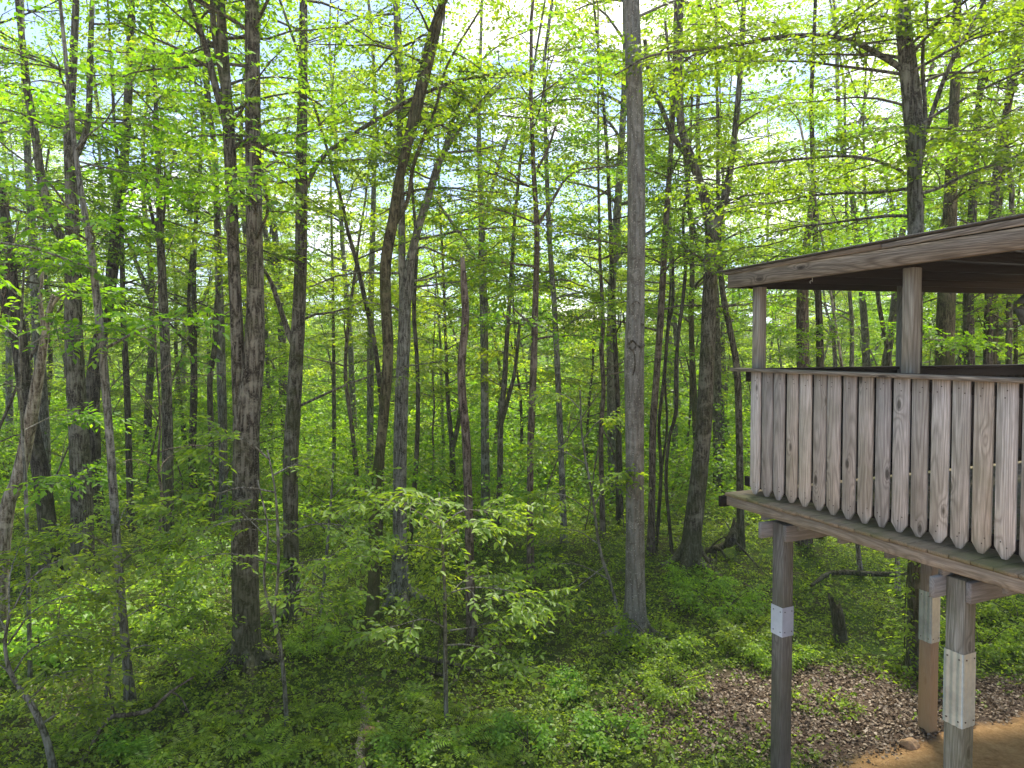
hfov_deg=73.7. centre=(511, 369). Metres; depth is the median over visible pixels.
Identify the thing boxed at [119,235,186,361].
forest tree
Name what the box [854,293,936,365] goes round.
understory tree
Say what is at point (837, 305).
understory tree
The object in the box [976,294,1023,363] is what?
understory tree
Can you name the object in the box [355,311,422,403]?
understory tree
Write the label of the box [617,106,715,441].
forest tree
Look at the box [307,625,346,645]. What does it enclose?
fern
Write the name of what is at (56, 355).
understory tree
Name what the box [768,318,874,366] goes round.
bare sapling
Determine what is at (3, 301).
bare sapling
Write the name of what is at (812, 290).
forest tree
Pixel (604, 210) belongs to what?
forest tree
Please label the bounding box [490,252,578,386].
understory tree
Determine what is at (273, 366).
bare sapling
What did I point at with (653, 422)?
tree
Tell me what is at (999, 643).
shrub
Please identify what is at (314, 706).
fern
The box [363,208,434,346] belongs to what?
forest tree
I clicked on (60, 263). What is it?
forest tree
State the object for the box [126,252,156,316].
forest tree
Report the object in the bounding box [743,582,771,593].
fallen branch
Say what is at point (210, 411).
tree
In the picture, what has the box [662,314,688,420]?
bare sapling
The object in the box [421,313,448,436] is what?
bare sapling
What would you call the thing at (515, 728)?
shrub
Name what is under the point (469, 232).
understory tree
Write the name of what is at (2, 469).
shrub
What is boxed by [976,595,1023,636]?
shrub
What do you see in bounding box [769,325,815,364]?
understory tree
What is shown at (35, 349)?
bare sapling
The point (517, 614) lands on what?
sapling
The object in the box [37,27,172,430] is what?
forest tree
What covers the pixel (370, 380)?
tree
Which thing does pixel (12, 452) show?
shrub
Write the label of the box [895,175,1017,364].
forest tree
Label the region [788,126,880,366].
forest tree
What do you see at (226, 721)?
fern
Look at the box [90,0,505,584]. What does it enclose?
tree
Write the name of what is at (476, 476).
shrub
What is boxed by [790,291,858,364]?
bare sapling
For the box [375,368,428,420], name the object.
bare sapling
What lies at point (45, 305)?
forest tree
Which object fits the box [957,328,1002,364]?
understory tree
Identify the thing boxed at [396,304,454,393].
understory tree
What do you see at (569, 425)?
bare sapling
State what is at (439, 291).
understory tree
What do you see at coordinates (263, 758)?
fern
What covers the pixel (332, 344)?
tree
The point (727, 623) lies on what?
shrub
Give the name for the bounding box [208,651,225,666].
fern
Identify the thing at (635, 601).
tree
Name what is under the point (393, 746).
shrub
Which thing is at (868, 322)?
understory tree
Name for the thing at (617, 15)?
sky
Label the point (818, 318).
tree
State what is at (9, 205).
forest tree
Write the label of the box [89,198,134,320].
forest tree
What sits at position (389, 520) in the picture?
shrub
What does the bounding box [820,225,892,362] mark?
forest tree
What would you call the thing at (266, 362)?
forest tree
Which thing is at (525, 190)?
forest tree
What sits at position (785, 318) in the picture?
understory tree
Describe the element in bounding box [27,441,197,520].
shrub
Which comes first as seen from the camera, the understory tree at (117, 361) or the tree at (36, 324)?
the tree at (36, 324)
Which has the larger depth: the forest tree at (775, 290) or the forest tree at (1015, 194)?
the forest tree at (775, 290)
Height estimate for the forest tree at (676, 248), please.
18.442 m
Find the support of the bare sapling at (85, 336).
on the ground at (996, 744)
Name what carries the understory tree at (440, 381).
on the ground at (996, 744)
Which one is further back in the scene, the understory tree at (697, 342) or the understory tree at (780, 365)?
the understory tree at (697, 342)
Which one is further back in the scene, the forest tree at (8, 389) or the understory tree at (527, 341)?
the understory tree at (527, 341)
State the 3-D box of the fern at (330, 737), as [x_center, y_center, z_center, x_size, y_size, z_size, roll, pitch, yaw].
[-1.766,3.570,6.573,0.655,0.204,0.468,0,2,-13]
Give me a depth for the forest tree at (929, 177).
35.26 m
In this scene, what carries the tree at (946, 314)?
on the ground at (996, 744)
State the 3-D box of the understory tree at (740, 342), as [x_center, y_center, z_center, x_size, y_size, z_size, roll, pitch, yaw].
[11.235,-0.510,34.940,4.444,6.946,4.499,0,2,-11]
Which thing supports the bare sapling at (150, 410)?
on the ground at (996, 744)
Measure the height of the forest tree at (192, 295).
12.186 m
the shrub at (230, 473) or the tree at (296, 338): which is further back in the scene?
the shrub at (230, 473)
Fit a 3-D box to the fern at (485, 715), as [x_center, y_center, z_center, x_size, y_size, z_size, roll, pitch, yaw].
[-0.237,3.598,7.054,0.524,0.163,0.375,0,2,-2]
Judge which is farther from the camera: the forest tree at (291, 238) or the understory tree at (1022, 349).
the forest tree at (291, 238)
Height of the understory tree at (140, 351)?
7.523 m
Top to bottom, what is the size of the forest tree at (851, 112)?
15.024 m
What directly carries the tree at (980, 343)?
on the ground at (996, 744)
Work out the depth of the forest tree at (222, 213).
22.03 m
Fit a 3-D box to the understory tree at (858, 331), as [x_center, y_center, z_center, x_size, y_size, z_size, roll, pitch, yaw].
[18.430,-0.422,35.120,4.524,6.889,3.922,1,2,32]
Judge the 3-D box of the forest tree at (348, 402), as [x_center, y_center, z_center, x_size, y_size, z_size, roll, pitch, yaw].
[-3.524,-2.088,16.317,4.492,11.400,3.661,1,2,29]
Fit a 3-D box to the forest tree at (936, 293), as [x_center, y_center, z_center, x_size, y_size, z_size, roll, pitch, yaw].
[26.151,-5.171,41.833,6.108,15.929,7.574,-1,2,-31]
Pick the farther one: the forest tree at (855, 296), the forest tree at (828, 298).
the forest tree at (855, 296)
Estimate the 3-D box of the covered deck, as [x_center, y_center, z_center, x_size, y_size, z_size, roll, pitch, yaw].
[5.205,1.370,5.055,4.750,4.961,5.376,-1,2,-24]
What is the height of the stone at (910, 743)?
0.118 m
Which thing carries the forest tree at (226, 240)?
on the ground at (996, 744)
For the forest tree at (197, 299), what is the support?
on the ground at (996, 744)
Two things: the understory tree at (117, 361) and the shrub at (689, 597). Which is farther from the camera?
the understory tree at (117, 361)
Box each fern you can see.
[50,728,101,759]
[122,730,177,767]
[163,718,215,764]
[195,707,242,734]
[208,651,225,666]
[221,716,291,757]
[255,732,313,767]
[283,699,332,726]
[294,720,362,756]
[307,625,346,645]
[325,702,377,733]
[347,587,365,608]
[363,710,424,744]
[399,680,430,705]
[414,693,468,730]
[423,720,495,759]
[465,705,513,728]
[467,741,529,767]
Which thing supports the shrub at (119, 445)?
on the ground at (996, 744)
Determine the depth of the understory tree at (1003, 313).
20.59 m
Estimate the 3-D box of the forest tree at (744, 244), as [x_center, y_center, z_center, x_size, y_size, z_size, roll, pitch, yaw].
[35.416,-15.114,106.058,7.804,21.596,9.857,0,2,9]
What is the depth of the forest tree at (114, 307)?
33.35 m
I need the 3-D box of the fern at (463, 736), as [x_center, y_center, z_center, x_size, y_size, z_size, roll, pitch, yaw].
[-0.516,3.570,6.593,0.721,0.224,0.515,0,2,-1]
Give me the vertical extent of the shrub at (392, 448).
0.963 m
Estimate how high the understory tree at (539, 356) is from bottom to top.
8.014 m
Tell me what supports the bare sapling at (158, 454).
on the ground at (996, 744)
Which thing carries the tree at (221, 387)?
on the ground at (996, 744)
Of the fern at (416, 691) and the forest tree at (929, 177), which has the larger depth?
the forest tree at (929, 177)
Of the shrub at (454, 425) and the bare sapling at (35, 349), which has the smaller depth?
the bare sapling at (35, 349)
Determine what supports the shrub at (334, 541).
on the ground at (996, 744)
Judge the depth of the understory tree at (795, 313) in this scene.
56.98 m
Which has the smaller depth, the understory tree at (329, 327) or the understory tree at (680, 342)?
the understory tree at (329, 327)
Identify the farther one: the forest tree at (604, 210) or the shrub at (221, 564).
the forest tree at (604, 210)
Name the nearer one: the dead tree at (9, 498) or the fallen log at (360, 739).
the fallen log at (360, 739)
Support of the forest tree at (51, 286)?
on the ground at (996, 744)
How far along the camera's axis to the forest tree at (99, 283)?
56.06 m
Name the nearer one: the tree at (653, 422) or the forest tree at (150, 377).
the tree at (653, 422)
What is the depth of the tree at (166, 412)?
13.43 m
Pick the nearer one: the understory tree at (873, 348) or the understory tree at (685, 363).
the understory tree at (873, 348)
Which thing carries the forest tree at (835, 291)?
on the ground at (996, 744)
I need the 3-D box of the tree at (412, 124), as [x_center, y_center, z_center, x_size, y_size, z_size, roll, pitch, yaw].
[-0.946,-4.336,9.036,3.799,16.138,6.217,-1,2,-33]
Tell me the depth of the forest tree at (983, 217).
32.32 m
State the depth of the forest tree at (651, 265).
93.76 m
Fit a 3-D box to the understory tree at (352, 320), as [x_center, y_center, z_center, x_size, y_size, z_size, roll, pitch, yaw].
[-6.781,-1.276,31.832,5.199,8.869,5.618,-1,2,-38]
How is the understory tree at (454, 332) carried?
on the ground at (996, 744)
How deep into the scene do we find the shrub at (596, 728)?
6.73 m
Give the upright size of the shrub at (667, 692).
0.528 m
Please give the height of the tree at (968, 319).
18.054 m
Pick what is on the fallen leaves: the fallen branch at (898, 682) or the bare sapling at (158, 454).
the fallen branch at (898, 682)
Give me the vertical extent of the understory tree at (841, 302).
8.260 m
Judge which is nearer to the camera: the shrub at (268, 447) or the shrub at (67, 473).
the shrub at (67, 473)
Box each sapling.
[0,212,73,385]
[0,219,131,442]
[0,223,185,681]
[0,320,195,487]
[0,481,246,710]
[0,522,165,767]
[30,298,111,388]
[59,346,216,504]
[60,346,180,446]
[80,233,230,586]
[105,281,212,501]
[118,412,402,726]
[176,368,302,537]
[177,324,217,420]
[212,255,317,477]
[259,450,400,617]
[316,467,577,728]
[361,230,471,494]
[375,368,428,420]
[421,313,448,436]
[496,343,645,524]
[500,390,651,628]
[502,355,573,458]
[538,381,597,470]
[646,273,689,392]
[647,358,686,447]
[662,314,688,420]
[683,323,750,404]
[724,74,937,570]
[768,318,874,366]
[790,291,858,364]
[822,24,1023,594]
[840,291,883,365]
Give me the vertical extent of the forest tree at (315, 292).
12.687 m
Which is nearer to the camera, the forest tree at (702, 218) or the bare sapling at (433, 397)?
the bare sapling at (433, 397)
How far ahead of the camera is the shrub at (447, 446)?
21.86 m
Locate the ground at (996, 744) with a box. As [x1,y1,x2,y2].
[0,326,1023,767]
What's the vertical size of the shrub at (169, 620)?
0.990 m
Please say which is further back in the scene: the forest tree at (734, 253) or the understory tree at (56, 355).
the forest tree at (734, 253)
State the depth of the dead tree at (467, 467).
9.17 m
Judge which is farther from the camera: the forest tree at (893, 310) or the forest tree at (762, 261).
the forest tree at (762, 261)
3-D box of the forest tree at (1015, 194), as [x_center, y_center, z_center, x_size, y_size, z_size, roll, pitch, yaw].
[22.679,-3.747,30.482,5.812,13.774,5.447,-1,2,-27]
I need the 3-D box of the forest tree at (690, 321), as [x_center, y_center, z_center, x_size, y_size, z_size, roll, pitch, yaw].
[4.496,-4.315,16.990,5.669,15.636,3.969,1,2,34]
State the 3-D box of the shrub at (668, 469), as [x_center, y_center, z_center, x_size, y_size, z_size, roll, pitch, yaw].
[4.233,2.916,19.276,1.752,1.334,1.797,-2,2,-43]
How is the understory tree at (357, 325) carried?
on the ground at (996, 744)
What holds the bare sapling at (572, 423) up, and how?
on the ground at (996, 744)
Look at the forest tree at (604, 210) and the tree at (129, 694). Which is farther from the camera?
the forest tree at (604, 210)
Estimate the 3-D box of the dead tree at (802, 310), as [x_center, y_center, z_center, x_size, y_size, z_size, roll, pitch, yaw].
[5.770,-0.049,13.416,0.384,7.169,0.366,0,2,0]
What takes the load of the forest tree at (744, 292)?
on the ground at (996, 744)
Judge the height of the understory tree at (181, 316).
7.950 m
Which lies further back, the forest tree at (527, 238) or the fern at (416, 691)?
the forest tree at (527, 238)
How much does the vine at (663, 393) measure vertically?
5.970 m
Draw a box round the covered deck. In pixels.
[717,213,1023,767]
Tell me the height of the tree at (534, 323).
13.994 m
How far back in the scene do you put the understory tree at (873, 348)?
31.15 m
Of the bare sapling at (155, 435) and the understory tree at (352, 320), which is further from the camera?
the understory tree at (352, 320)
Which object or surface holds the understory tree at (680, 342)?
on the ground at (996, 744)
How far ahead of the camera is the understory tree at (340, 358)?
43.85 m
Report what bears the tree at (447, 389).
on the ground at (996, 744)
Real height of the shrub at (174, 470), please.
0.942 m
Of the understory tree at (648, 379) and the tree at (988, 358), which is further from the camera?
the understory tree at (648, 379)
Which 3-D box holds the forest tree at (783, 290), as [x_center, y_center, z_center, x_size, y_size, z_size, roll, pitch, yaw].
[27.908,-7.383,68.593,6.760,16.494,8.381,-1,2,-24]
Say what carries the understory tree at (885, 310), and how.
on the ground at (996, 744)
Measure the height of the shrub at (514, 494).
1.957 m
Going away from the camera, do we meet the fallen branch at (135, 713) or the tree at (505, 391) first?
the fallen branch at (135, 713)
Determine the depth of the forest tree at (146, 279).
89.84 m
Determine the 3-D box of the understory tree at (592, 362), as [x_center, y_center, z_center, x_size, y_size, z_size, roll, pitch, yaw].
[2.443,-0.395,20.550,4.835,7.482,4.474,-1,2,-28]
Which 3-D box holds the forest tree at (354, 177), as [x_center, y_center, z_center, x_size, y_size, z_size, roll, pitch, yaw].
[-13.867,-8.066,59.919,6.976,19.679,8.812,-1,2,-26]
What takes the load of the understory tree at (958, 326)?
on the ground at (996, 744)
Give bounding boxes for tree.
[0,0,95,455]
[0,0,129,280]
[0,0,158,589]
[0,0,188,527]
[0,0,190,587]
[0,0,229,706]
[0,0,244,531]
[0,0,245,536]
[0,40,96,408]
[0,45,111,406]
[0,78,109,288]
[0,115,88,318]
[0,127,93,377]
[0,134,64,353]
[0,154,104,399]
[0,191,100,367]
[0,234,75,642]
[0,260,19,419]
[0,265,21,399]
[0,265,157,442]
[3,0,226,464]
[14,297,63,385]
[33,338,63,382]
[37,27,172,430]
[40,0,278,551]
[46,0,408,691]
[54,228,120,369]
[57,307,122,382]
[58,327,122,392]
[63,214,142,402]
[66,4,336,524]
[69,13,369,531]
[82,0,279,501]
[83,310,132,376]
[85,317,160,405]
[85,334,140,383]
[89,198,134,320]
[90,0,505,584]
[93,1,325,331]
[100,51,228,451]
[100,267,212,434]
[109,296,174,392]
[116,226,271,432]
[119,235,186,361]
[121,323,180,399]
[125,0,390,475]
[126,29,241,426]
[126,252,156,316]
[128,245,174,326]
[144,0,566,627]
[145,223,241,387]
[166,73,343,418]
[171,277,228,372]
[171,287,227,372]
[175,316,325,465]
[182,244,342,447]
[184,277,348,461]
[186,169,279,313]
[197,213,241,368]
[197,301,230,377]
[198,78,348,380]
[203,262,336,422]
[204,307,277,406]
[206,137,329,457]
[213,2,599,614]
[240,217,345,385]
[243,0,433,488]
[263,197,293,366]
[264,0,441,457]
[265,37,471,514]
[266,0,526,492]
[269,189,327,355]
[272,182,330,365]
[272,326,328,410]
[277,242,379,396]
[282,0,559,631]
[287,327,339,401]
[294,0,573,555]
[305,333,347,398]
[306,247,431,429]
[306,319,331,385]
[308,284,357,367]
[310,303,357,379]
[317,316,361,376]
[319,170,391,356]
[324,6,555,501]
[339,258,439,438]
[353,274,446,427]
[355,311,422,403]
[358,202,517,474]
[360,147,502,405]
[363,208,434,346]
[376,1,604,518]
[381,272,458,391]
[387,0,666,531]
[387,193,529,396]
[388,0,656,587]
[393,291,454,378]
[394,223,441,345]
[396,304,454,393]
[422,204,594,475]
[425,60,551,471]
[430,203,492,343]
[441,264,501,370]
[448,295,502,382]
[454,0,689,543]
[457,256,478,645]
[462,218,593,426]
[463,0,747,537]
[469,160,569,382]
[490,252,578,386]
[494,138,599,384]
[497,0,767,523]
[498,288,545,382]
[507,0,760,507]
[519,302,569,378]
[520,0,846,556]
[524,243,681,472]
[537,313,600,410]
[543,154,685,433]
[555,248,679,434]
[556,327,645,447]
[562,119,681,385]
[568,290,622,377]
[575,0,867,574]
[576,196,622,331]
[581,0,792,446]
[581,56,667,329]
[582,0,1023,675]
[583,0,861,551]
[584,0,834,495]
[588,198,625,319]
[592,0,745,475]
[595,332,683,431]
[598,0,789,651]
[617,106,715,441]
[617,213,727,391]
[618,235,749,465]
[622,214,678,327]
[624,141,698,391]
[644,275,699,379]
[645,61,795,452]
[645,201,696,348]
[645,232,756,410]
[655,59,783,451]
[672,229,786,397]
[672,336,697,380]
[674,138,748,343]
[677,0,928,540]
[679,330,741,397]
[695,294,770,397]
[718,89,825,317]
[719,288,777,373]
[720,224,771,362]
[722,248,855,422]
[725,218,768,334]
[728,0,1013,366]
[729,206,764,337]
[735,179,797,354]
[743,75,897,365]
[750,0,989,365]
[751,237,795,344]
[753,0,982,365]
[754,117,879,366]
[766,158,879,367]
[766,294,829,365]
[766,308,796,364]
[766,333,796,365]
[767,214,829,361]
[767,300,830,365]
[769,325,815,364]
[770,290,826,366]
[776,297,829,362]
[777,0,1021,365]
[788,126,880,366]
[794,186,813,547]
[801,213,872,360]
[806,0,1023,364]
[809,179,870,349]
[809,295,861,366]
[810,291,893,366]
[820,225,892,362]
[821,0,1023,364]
[822,181,870,356]
[823,125,1005,365]
[826,217,899,354]
[826,296,893,366]
[842,291,895,362]
[843,0,1023,338]
[849,186,924,351]
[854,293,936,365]
[855,331,895,365]
[857,297,895,364]
[870,110,1023,364]
[872,19,1023,364]
[876,1,1023,363]
[880,157,1011,364]
[881,38,1023,338]
[881,293,1004,364]
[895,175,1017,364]
[896,0,1023,363]
[922,169,984,229]
[922,222,1023,364]
[925,54,1023,364]
[926,154,1021,348]
[928,46,1023,363]
[930,83,1023,363]
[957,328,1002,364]
[959,57,1023,342]
[960,295,1023,363]
[961,144,1023,330]
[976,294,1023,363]
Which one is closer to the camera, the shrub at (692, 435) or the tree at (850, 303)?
the tree at (850, 303)
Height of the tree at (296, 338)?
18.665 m
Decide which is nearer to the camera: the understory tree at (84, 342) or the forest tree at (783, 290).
the understory tree at (84, 342)
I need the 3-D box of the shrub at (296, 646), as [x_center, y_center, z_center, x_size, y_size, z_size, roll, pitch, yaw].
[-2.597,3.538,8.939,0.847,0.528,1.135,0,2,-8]
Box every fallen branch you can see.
[81,676,194,761]
[376,634,491,687]
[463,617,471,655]
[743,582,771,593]
[884,681,915,685]
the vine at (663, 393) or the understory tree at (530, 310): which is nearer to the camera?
the vine at (663, 393)
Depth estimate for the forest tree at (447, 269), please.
75.97 m
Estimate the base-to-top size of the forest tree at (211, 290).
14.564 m
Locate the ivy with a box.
[881,557,944,681]
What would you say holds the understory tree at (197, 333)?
on the ground at (996, 744)
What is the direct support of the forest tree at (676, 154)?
on the ground at (996, 744)
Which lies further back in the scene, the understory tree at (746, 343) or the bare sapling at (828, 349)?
the understory tree at (746, 343)
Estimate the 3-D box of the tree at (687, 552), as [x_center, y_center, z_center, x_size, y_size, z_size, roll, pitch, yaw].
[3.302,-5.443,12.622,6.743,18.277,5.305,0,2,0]
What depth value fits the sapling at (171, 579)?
7.43 m
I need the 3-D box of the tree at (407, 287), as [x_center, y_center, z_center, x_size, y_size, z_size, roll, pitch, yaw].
[-1.186,-3.505,10.858,5.187,14.401,4.805,1,2,34]
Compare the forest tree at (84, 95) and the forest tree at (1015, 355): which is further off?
the forest tree at (84, 95)
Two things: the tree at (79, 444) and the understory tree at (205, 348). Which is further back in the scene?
the understory tree at (205, 348)
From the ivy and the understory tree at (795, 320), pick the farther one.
the understory tree at (795, 320)
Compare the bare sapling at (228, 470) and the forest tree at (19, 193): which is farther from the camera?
the forest tree at (19, 193)
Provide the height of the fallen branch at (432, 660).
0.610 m
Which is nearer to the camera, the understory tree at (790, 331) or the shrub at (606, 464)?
the shrub at (606, 464)
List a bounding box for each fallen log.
[355,686,369,767]
[810,570,906,586]
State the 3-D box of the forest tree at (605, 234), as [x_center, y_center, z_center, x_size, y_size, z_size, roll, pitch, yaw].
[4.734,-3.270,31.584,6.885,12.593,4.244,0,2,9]
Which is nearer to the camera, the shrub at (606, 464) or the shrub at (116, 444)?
the shrub at (606, 464)
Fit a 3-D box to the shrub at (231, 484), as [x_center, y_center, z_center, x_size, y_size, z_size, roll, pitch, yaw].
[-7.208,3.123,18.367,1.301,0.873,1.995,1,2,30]
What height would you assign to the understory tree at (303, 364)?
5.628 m
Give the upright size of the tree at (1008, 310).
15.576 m
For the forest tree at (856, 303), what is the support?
on the ground at (996, 744)
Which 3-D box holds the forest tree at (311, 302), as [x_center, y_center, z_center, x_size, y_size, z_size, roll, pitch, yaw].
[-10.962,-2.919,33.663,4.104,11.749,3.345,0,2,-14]
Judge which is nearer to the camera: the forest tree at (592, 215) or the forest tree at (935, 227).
the forest tree at (935, 227)
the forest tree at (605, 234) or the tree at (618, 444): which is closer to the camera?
the tree at (618, 444)
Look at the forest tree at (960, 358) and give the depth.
24.77 m
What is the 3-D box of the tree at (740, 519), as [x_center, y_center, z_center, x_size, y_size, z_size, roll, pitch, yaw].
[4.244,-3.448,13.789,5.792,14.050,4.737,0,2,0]
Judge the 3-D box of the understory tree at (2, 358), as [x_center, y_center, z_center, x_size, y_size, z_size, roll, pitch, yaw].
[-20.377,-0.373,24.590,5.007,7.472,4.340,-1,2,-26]
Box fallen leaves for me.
[0,582,1023,767]
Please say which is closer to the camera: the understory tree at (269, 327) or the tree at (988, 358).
the tree at (988, 358)
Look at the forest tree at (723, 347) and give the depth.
25.83 m
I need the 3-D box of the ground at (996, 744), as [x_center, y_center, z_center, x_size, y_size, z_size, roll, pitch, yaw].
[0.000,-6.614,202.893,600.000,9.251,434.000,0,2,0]
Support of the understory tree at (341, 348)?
on the ground at (996, 744)
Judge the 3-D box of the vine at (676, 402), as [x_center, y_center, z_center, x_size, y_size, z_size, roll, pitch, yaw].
[3.101,0.055,12.823,0.452,7.187,0.086,0,2,0]
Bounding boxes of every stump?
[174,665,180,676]
[827,593,847,644]
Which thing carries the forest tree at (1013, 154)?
on the ground at (996, 744)
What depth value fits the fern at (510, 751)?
6.34 m
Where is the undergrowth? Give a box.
[0,342,1021,526]
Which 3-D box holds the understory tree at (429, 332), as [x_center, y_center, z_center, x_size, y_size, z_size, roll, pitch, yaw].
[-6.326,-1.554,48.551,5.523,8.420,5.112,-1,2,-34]
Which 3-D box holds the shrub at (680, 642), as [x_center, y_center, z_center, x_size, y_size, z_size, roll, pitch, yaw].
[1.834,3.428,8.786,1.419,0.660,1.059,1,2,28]
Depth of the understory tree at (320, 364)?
41.94 m
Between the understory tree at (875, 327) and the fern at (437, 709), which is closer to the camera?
the fern at (437, 709)
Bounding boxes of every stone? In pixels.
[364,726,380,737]
[899,737,919,749]
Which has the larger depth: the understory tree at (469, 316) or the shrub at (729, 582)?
the understory tree at (469, 316)
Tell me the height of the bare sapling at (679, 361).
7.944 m
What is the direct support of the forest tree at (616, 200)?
on the ground at (996, 744)
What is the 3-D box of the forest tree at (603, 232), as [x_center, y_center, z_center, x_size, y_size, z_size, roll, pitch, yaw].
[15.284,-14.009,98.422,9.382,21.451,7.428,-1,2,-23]
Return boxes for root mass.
[702,517,759,571]
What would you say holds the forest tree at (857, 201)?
on the ground at (996, 744)
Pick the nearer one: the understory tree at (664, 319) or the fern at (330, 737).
the fern at (330, 737)
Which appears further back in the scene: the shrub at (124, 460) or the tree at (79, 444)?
the shrub at (124, 460)
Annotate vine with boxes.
[655,252,674,549]
[664,179,690,555]
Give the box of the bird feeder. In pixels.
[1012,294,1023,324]
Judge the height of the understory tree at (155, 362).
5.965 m
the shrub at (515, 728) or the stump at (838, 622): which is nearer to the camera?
the shrub at (515, 728)
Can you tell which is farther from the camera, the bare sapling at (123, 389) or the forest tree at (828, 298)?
the forest tree at (828, 298)
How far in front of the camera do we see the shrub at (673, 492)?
16.92 m
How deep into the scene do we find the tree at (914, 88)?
8.05 m
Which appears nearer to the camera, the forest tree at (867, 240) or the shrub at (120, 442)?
the shrub at (120, 442)
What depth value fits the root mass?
12.79 m
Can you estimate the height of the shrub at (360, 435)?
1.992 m
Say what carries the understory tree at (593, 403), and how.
on the ground at (996, 744)
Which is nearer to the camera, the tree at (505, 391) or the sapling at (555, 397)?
the sapling at (555, 397)
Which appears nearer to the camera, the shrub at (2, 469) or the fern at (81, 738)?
the fern at (81, 738)
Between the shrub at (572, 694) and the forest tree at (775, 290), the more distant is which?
the forest tree at (775, 290)
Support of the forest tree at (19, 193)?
on the ground at (996, 744)
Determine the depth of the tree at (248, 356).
8.20 m
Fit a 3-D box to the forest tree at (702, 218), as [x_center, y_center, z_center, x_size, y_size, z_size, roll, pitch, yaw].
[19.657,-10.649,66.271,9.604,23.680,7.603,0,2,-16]
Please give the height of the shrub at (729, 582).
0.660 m
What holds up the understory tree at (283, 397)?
on the ground at (996, 744)
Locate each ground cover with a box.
[0,442,1023,767]
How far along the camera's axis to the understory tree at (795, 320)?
52.68 m
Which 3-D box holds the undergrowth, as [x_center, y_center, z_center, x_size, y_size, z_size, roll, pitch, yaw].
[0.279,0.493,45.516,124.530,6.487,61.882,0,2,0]
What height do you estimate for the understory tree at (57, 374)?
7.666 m
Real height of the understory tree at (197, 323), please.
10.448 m
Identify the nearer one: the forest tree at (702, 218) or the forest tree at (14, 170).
the forest tree at (14, 170)
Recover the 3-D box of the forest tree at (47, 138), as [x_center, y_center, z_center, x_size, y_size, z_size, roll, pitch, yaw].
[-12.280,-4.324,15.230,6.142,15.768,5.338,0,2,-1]
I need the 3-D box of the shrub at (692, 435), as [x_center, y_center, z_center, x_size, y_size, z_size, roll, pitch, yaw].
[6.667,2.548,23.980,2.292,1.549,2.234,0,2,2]
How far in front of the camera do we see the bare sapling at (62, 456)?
13.77 m
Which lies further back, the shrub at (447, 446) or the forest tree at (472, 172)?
the forest tree at (472, 172)
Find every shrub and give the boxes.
[0,416,68,485]
[0,426,67,474]
[0,484,122,576]
[0,581,109,678]
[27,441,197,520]
[50,400,156,436]
[51,431,137,482]
[52,436,160,492]
[65,415,156,462]
[90,722,164,766]
[93,565,227,642]
[101,421,141,457]
[101,434,138,459]
[114,411,173,443]
[134,446,231,489]
[139,457,207,481]
[149,509,306,597]
[152,624,267,681]
[174,420,275,474]
[215,471,267,494]
[218,425,281,468]
[259,439,455,554]
[276,607,345,660]
[279,471,328,492]
[298,452,351,496]
[313,411,421,466]
[315,523,392,561]
[316,436,348,450]
[365,442,423,456]
[366,729,438,767]
[389,514,469,637]
[406,458,563,568]
[407,440,495,490]
[434,404,495,444]
[436,431,524,468]
[455,438,557,491]
[473,482,557,512]
[484,707,561,758]
[503,433,597,485]
[540,663,586,706]
[545,440,625,492]
[567,701,655,763]
[602,601,709,663]
[603,435,735,502]
[636,641,712,713]
[644,450,688,486]
[658,553,741,596]
[667,578,771,625]
[678,423,734,450]
[686,432,749,493]
[708,610,793,658]
[723,459,748,476]
[725,418,749,452]
[735,631,823,675]
[939,617,1023,664]
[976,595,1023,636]
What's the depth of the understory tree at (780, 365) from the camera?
24.56 m
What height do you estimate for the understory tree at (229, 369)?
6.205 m
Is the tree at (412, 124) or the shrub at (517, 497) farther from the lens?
the shrub at (517, 497)
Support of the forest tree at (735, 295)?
on the ground at (996, 744)
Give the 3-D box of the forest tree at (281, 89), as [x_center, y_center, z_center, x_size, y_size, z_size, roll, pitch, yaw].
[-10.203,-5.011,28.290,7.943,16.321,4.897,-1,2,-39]
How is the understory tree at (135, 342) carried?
on the ground at (996, 744)
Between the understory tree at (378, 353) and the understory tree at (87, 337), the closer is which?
the understory tree at (378, 353)
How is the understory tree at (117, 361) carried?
on the ground at (996, 744)
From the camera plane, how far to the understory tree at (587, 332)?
48.30 m
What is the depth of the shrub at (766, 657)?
8.14 m
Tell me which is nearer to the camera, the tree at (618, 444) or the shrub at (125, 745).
the shrub at (125, 745)
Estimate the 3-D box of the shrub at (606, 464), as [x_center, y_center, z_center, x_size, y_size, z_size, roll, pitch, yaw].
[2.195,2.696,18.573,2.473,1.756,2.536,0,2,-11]
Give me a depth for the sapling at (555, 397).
9.28 m
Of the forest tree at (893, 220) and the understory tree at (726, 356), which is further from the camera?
the understory tree at (726, 356)
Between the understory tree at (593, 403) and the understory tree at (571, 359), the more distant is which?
the understory tree at (571, 359)
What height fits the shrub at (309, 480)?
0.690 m
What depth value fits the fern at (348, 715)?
7.06 m
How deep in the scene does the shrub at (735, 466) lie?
20.77 m
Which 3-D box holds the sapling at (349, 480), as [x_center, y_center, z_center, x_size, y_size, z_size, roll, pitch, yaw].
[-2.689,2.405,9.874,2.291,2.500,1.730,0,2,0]
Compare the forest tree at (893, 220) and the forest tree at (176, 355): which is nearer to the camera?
the forest tree at (893, 220)
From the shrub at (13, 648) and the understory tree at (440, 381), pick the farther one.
the understory tree at (440, 381)
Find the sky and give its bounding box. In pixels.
[0,0,1023,325]

